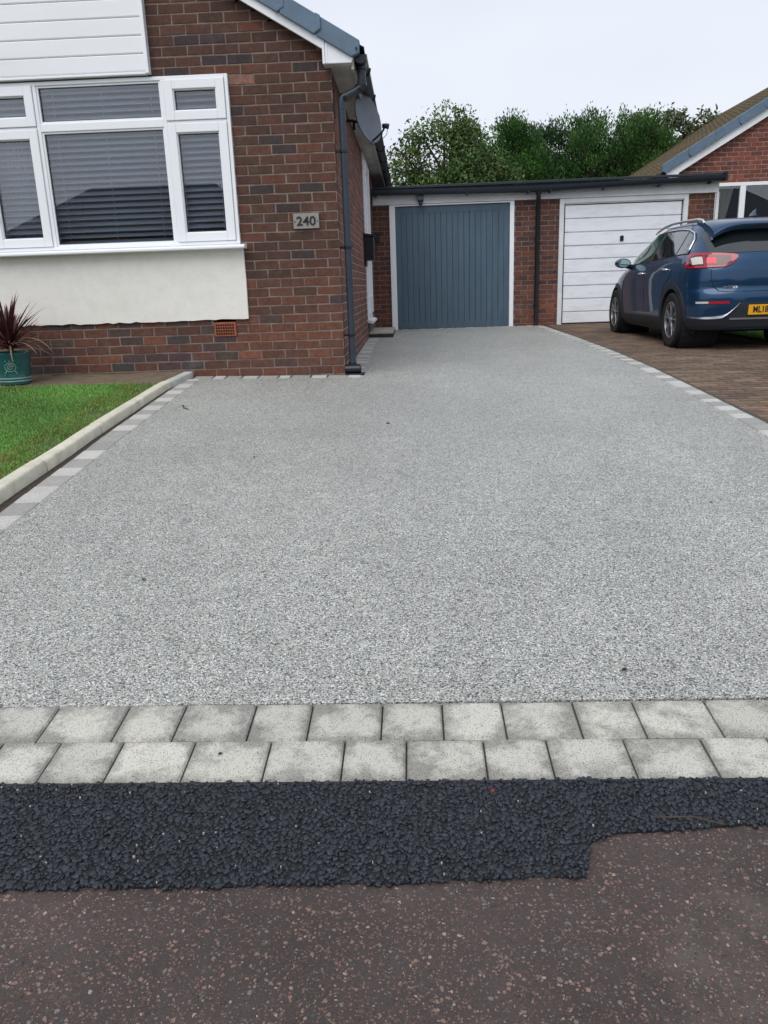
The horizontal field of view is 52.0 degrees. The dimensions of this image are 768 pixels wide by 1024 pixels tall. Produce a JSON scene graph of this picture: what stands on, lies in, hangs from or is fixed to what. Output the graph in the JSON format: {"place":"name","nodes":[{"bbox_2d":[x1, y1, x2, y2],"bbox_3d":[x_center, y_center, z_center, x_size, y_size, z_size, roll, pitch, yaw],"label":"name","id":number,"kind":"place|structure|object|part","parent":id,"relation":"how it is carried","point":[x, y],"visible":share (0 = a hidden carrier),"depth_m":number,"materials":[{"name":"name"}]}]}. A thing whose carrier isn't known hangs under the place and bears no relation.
{"place":"outdoors","nodes":[
{"label":"outdoors","id":0,"kind":"place"},
{"bbox_2d":[0,381,158,479],"bbox_3d":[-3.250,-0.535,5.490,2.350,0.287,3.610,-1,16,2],"label":"lawn grass","id":1,"kind":"structure","parent":0,"point":[17,400],"depth_m":6.07,"materials":[{"name":"green plant"}]},
{"bbox_2d":[0,326,767,708],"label":"resin driveway","id":2,"kind":"structure","parent":0,"point":[546,516],"depth_m":3.48,"materials":[{"name":"grey gravel"}]},
{"bbox_2d":[369,327,394,337],"bbox_3d":[-0.017,-2.866,12.684,0.370,0.131,1.551,-1,16,2],"label":"doorstep","id":3,"kind":"object","parent":2,"relation":"on","point":[383,332],"visible":0.76,"depth_m":11.96,"materials":[{"name":"beige stone"}]},
{"bbox_2d":[0,778,767,1023],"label":"road","id":4,"kind":"structure","parent":0,"point":[617,995],"depth_m":1.53,"materials":[{"name":"brown asphalt"}]},
{"bbox_2d":[0,778,767,890],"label":"macadam strip","id":5,"kind":"object","parent":4,"relation":"on","point":[555,874],"visible":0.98,"depth_m":1.85,"materials":[{"name":"black asphalt"}]},
{"bbox_2d":[0,776,767,892],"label":"macadam stones","id":6,"kind":"object","parent":5,"relation":"on","point":[274,859],"visible":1,"depth_m":1.86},
{"bbox_2d":[659,816,724,824],"bbox_3d":[0.714,0.714,1.832,0.145,0.012,0.008,1,16,12],"label":"pine needle","id":7,"kind":"object","parent":5,"relation":"on","point":[689,816],"visible":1,"depth_m":1.83,"materials":[{"name":"plant"}]},
{"bbox_2d":[0,829,767,1023],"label":"road chippings","id":8,"kind":"object","parent":4,"relation":"on","point":[414,990],"visible":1,"depth_m":1.52,"materials":[{"name":"gravel"}]},
{"bbox_2d":[294,0,767,185],"label":"sky","id":9,"kind":"structure","parent":0,"point":[540,57],"materials":[{"name":"white"}]},
{"bbox_2d":[547,323,767,420],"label":"neighbour driveway","id":10,"kind":"structure","parent":0,"point":[732,370],"depth_m":8.29,"materials":[{"name":"brown brick"}]},
{"bbox_2d":[609,209,767,348],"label":"parked car","id":11,"kind":"object","parent":10,"relation":"on","point":[701,283],"visible":1,"depth_m":8.95,"materials":[{"name":"blue paint"}]},
{"bbox_3d":[3.568,-3.565,10.771,0.205,0.360,1.131,-1,16,2],"label":"side window","id":12,"kind":"part","parent":11,"relation":"part of","materials":[{"name":"green glass"}]},
{"bbox_3d":[3.540,-3.297,9.763,0.178,0.329,0.862,-1,16,2],"label":"side window","id":13,"kind":"part","parent":11,"relation":"part of","materials":[{"name":"grey glass"}]},
{"bbox_3d":[3.541,-3.141,9.204,0.136,0.258,0.316,-1,16,2],"label":"quarter window","id":14,"kind":"part","parent":11,"relation":"part of","materials":[{"name":"grey glass"}]},
{"bbox_3d":[4.253,-3.059,8.784,1.291,0.318,0.437,-1,16,2],"label":"rear window","id":15,"kind":"part","parent":11,"relation":"part of","materials":[{"name":"black glass"}]},
{"bbox_2d":[718,333,755,340],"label":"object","id":16,"kind":"object","parent":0,"point":[729,335],"visible":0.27,"depth_m":10.90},
{"bbox_2d":[718,330,765,341],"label":"neighbour lawn","id":17,"kind":"structure","parent":0,"point":[741,335],"depth_m":10.63,"materials":[{"name":"plant"}]},
{"bbox_3d":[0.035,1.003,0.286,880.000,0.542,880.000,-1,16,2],"label":"ground","id":18,"kind":"structure","parent":0,"visible":0},
{"bbox_2d":[0,371,184,387],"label":"flower bed","id":19,"kind":"object","parent":18,"relation":"on","point":[106,379],"visible":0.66,"depth_m":7.42,"materials":[{"name":"soil"}]},
{"bbox_2d":[0,351,31,385],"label":"plant pot","id":20,"kind":"object","parent":19,"relation":"on","point":[17,371],"visible":0.98,"depth_m":7.18,"materials":[{"name":"ceramic"}]},
{"bbox_2d":[0,291,61,361],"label":"cordyline","id":21,"kind":"object","parent":20,"relation":"in","point":[10,328],"visible":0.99,"depth_m":7.16,"materials":[{"name":"brown plant"}]},
{"bbox_2d":[0,371,193,503],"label":"kerb","id":22,"kind":"structure","parent":18,"relation":"on","point":[19,479],"depth_m":5.18,"materials":[{"name":"beige concrete"}]},
{"bbox_2d":[0,0,391,377],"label":"house","id":23,"kind":"structure","parent":18,"relation":"on","point":[261,286],"depth_m":7.32,"materials":[{"name":"brick"}]},
{"bbox_2d":[0,99,42,238],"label":"venetian blind","id":24,"kind":"object","parent":23,"relation":"attached to","point":[2,190],"visible":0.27,"depth_m":7.33,"materials":[{"name":"grey plastic"}]},
{"bbox_2d":[0,99,42,236],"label":"net curtain","id":25,"kind":"object","parent":23,"relation":"hanging from","point":[17,168],"visible":0.22,"depth_m":7.38,"materials":[{"name":"grey fabric"}]},
{"bbox_2d":[40,84,173,244],"bbox_3d":[-2.519,-3.181,7.258,1.116,1.364,0.045,-1,16,2],"label":"venetian blind","id":26,"kind":"object","parent":23,"relation":"attached to","point":[104,89],"visible":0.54,"depth_m":7.27,"materials":[{"name":"grey plastic"}]},
{"bbox_2d":[0,73,246,256],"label":"window frame","id":27,"kind":"structure","parent":23,"relation":"in","point":[32,128],"depth_m":7.10,"materials":[{"name":"white plastic"}]},
{"bbox_2d":[175,90,226,231],"bbox_3d":[-1.656,-3.201,7.222,0.522,1.364,0.045,-1,16,2],"label":"venetian blind","id":28,"kind":"object","parent":23,"relation":"attached to","point":[202,170],"visible":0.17,"depth_m":7.25,"materials":[{"name":"grey plastic"}]},
{"bbox_2d":[293,213,319,228],"bbox_3d":[-0.715,-2.676,7.247,0.236,0.132,0.025,-1,16,2],"label":"house number plaque","id":29,"kind":"object","parent":23,"relation":"attached to","point":[305,220],"visible":1,"depth_m":7.24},
{"bbox_2d":[346,93,389,144],"bbox_3d":[-0.194,-3.996,8.034,0.440,0.492,0.352,-6,16,-13],"label":"satellite dish","id":30,"kind":"object","parent":23,"relation":"attached to","point":[367,120],"visible":0.99,"depth_m":8.04,"materials":[{"name":"metal"}]},
{"bbox_2d":[361,152,376,323],"bbox_3d":[-0.249,-4.099,11.989,0.156,2.359,1.298,-1,16,2],"label":"side window frame","id":31,"kind":"structure","parent":23,"relation":"in","point":[365,171],"depth_m":11.70,"materials":[{"name":"white plastic"}]},
{"bbox_2d":[363,233,375,266],"bbox_3d":[-0.196,-3.737,11.243,0.166,0.443,0.363,-1,16,2],"label":"letter box","id":32,"kind":"object","parent":23,"relation":"attached to","point":[369,247],"visible":1,"depth_m":11.08,"materials":[{"name":"black plastic"}]},
{"bbox_2d":[386,99,532,187],"bbox_3d":[2.218,-8.906,23.065,5.262,5.880,3.331,-6,16,-15],"label":"cherry tree","id":33,"kind":"object","parent":18,"relation":"on","point":[470,158],"visible":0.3,"depth_m":22.42,"materials":[{"name":"green plant"}]},
{"bbox_2d":[172,331,767,781],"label":"bedding mortar","id":34,"kind":"object","parent":18,"relation":"on","point":[500,705],"visible":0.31,"depth_m":2.29,"materials":[{"name":"asphalt"},{"name":"stone"}]},
{"bbox_2d":[0,387,173,511],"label":"soil strip","id":35,"kind":"object","parent":34,"relation":"on","point":[16,496],"visible":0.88,"depth_m":4.82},
{"bbox_2d":[0,379,199,534],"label":"paver edging","id":36,"kind":"object","parent":34,"relation":"on","point":[20,507],"visible":0.87,"depth_m":4.89,"materials":[{"name":"grey concrete"}]},
{"bbox_2d":[194,375,360,378],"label":"paving edging","id":37,"kind":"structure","parent":34,"relation":"on","point":[286,376],"depth_m":7.59,"materials":[{"name":"grey concrete"}]},
{"bbox_2d":[356,338,377,370],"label":"paving edging","id":38,"kind":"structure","parent":34,"relation":"on","point":[362,357],"depth_m":9.59,"materials":[{"name":"grey concrete"}]},
{"bbox_2d":[0,700,767,783],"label":"paver border","id":39,"kind":"object","parent":34,"relation":"on","point":[89,744],"visible":0.91,"depth_m":2.18,"materials":[{"name":"grey concrete"}]},
{"bbox_2d":[537,326,767,436],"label":"paver edging","id":40,"kind":"object","parent":34,"relation":"on","point":[759,425],"visible":0.77,"depth_m":6.48,"materials":[{"name":"grey concrete"}]},
{"bbox_2d":[402,325,540,329],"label":"paving edging","id":41,"kind":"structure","parent":18,"relation":"on","point":[470,327],"depth_m":14.13,"materials":[{"name":"grey concrete"}]},
{"bbox_2d":[489,107,567,183],"bbox_3d":[4.309,-9.452,24.749,3.716,5.873,3.615,-1,16,2],"label":"cypress tree","id":42,"kind":"object","parent":18,"relation":"on","point":[521,143],"visible":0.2,"depth_m":23.73,"materials":[{"name":"green plant"}]},
{"bbox_2d":[370,171,728,329],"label":"garage block","id":43,"kind":"structure","parent":18,"relation":"on","point":[519,253],"depth_m":13.80,"materials":[{"name":"brick"}]},
{"bbox_2d":[376,234,379,241],"bbox_3d":[-0.108,-4.812,13.821,0.066,0.132,0.051,-1,16,2],"label":"wall box","id":44,"kind":"object","parent":43,"relation":"attached to","point":[377,237],"visible":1,"depth_m":13.80,"materials":[{"name":"black plastic"}]},
{"bbox_2d":[417,195,423,205],"bbox_3d":[0.627,-5.371,13.552,0.103,0.191,0.109,-1,16,2],"label":"security light","id":45,"kind":"object","parent":43,"relation":"attached to","point":[420,199],"visible":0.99,"depth_m":13.50,"materials":[{"name":"grey plastic"}]},
{"bbox_2d":[395,203,509,329],"bbox_3d":[1.217,-4.330,13.967,1.982,2.079,0.044,-1,16,2],"label":"garage door","id":46,"kind":"structure","parent":43,"relation":"in","point":[452,260],"depth_m":13.94,"materials":[{"name":"blue metal"}]},
{"bbox_2d":[562,201,681,322],"bbox_3d":[4.157,-4.362,13.834,1.982,1.986,0.073,-1,16,2],"label":"garage door","id":47,"kind":"structure","parent":43,"relation":"in","point":[594,291],"depth_m":13.76,"materials":[{"name":"white plastic"}]},
{"bbox_2d":[527,116,607,181],"bbox_3d":[5.438,-9.851,25.923,4.216,5.912,3.626,-1,16,2],"label":"dark conifer","id":48,"kind":"object","parent":18,"relation":"on","point":[549,134],"visible":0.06,"depth_m":24.70,"materials":[{"name":"green plant"}]},
{"bbox_2d":[546,101,649,182],"bbox_3d":[6.852,-9.762,25.070,4.661,6.117,3.425,-10,18,-27],"label":"leylandii tree","id":49,"kind":"object","parent":18,"relation":"on","point":[579,142],"visible":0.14,"depth_m":24.16,"materials":[{"name":"green plant"}]},
{"bbox_2d":[591,104,681,180],"bbox_3d":[8.155,-9.638,24.934,3.919,5.871,3.187,-1,16,2],"label":"bushy conifer","id":50,"kind":"object","parent":18,"relation":"on","point":[657,141],"visible":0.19,"depth_m":23.85,"materials":[{"name":"green plant"}]},
{"bbox_2d":[625,102,721,169],"bbox_3d":[9.303,-9.975,25.617,3.651,6.094,2.184,-1,16,2],"label":"birch tree","id":51,"kind":"object","parent":18,"relation":"on","point":[678,122],"visible":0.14,"depth_m":24.65,"materials":[{"name":"green plant"}]},
{"bbox_2d":[623,87,767,219],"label":"neighbour house","id":52,"kind":"structure","parent":18,"relation":"on","point":[733,140],"depth_m":15.65,"materials":[{"name":"brick"}]},
{"bbox_2d":[718,186,733,218],"bbox_3d":[6.886,-5.879,16.029,0.344,1.386,0.034,-1,16,2],"label":"curtain","id":53,"kind":"object","parent":52,"relation":"hanging from","point":[725,194],"visible":0.33,"depth_m":15.91,"materials":[{"name":"grey fabric"}]},
{"bbox_2d":[713,181,767,219],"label":"window frame","id":54,"kind":"structure","parent":52,"relation":"in","point":[742,185],"depth_m":15.75,"materials":[{"name":"white plastic"}]}
]}

